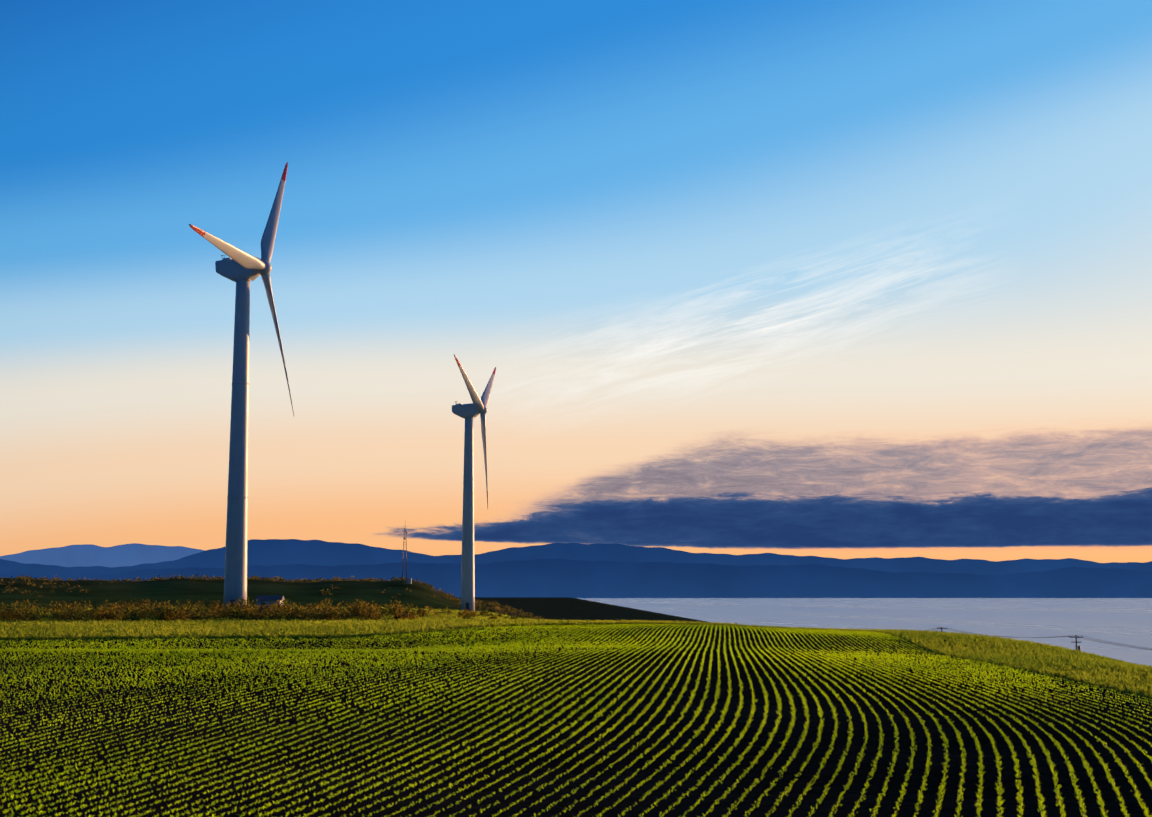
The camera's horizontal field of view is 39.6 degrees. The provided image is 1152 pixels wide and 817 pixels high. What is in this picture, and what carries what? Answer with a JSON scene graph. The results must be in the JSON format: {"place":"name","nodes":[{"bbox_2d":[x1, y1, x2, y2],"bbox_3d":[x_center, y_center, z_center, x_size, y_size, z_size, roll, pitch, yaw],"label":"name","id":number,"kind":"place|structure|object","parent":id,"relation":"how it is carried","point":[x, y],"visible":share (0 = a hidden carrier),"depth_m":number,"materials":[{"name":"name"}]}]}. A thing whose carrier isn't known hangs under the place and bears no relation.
{"place":"outdoors","nodes":[
{"label":"outdoors","id":0,"kind":"place"},
{"bbox_2d":[0,543,204,566],"bbox_3d":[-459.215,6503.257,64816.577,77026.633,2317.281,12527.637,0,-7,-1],"label":"mountains","id":1,"kind":"structure","parent":0,"point":[89,555],"depth_m":67940.43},
{"bbox_2d":[255,595,284,611],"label":"service shed","id":2,"kind":"structure","parent":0,"point":[265,599],"depth_m":292.04,"materials":[{"name":"grey metal"}]},
{"bbox_2d":[0,573,544,619],"bbox_3d":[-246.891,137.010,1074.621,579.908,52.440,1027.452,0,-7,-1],"label":"scrub hill","id":3,"kind":"structure","parent":0,"point":[448,596],"depth_m":770.97,"materials":[{"name":"green plant"}]},
{"bbox_2d":[0,606,738,639],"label":"meadow grass","id":4,"kind":"structure","parent":0,"point":[145,628],"depth_m":216.76,"materials":[{"name":"green plant"}]},
{"bbox_2d":[0,578,1151,816],"bbox_3d":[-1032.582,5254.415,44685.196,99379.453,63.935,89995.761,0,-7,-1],"label":"terrain","id":5,"kind":"structure","parent":0,"point":[172,592],"depth_m":81.65,"materials":[{"name":"green plant"}]},
{"bbox_2d":[189,162,293,609],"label":"wind turbine","id":6,"kind":"object","parent":5,"relation":"on","point":[241,269],"visible":0.94,"depth_m":297.10,"materials":[{"name":"white paint"}]},
{"bbox_2d":[0,597,527,621],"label":"shrubs","id":7,"kind":"object","parent":5,"relation":"on","point":[129,610],"visible":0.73,"depth_m":259.17,"materials":[{"name":"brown plant"}]},
{"bbox_2d":[401,528,411,583],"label":"radio mast","id":8,"kind":"object","parent":5,"relation":"on","point":[408,580],"visible":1,"depth_m":690.60,"materials":[{"name":"grey metal"}]},
{"bbox_2d":[452,354,495,610],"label":"wind turbine","id":9,"kind":"object","parent":5,"relation":"on","point":[469,413],"visible":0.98,"depth_m":477.37,"materials":[{"name":"white paint"}]},
{"bbox_2d":[0,623,1151,816],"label":"crop seedlings","id":10,"kind":"object","parent":5,"relation":"on","point":[441,648],"visible":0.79,"depth_m":99.67,"materials":[{"name":"green plant"}]},
{"bbox_2d":[534,620,1151,696],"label":"verge grass","id":11,"kind":"structure","parent":5,"relation":"on","point":[1060,660],"depth_m":163.44,"materials":[{"name":"green plant"}]},
{"bbox_2d":[922,627,1151,650],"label":"power line","id":12,"kind":"object","parent":5,"relation":"on","point":[1075,637],"visible":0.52,"depth_m":235.32,"materials":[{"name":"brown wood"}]},
{"bbox_2d":[0,559,1151,597],"bbox_3d":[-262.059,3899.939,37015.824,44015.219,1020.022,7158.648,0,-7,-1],"label":"mountains","id":13,"kind":"structure","parent":0,"point":[570,578],"depth_m":39807.26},
{"bbox_2d":[0,539,1151,575],"bbox_3d":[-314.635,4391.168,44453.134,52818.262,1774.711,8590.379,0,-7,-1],"label":"mountains","id":14,"kind":"structure","parent":0,"point":[269,552],"depth_m":47919.96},
{"bbox_2d":[0,0,1151,562],"label":"sky","id":15,"kind":"structure","parent":0,"point":[839,279],"materials":[{"name":"blue"}]},
{"bbox_2d":[578,598,1151,666],"bbox_3d":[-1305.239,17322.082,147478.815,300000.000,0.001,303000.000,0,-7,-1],"label":"sea water","id":16,"kind":"structure","parent":0,"point":[1123,621],"depth_m":3876.80,"materials":[{"name":"grey liquid"}]}
]}

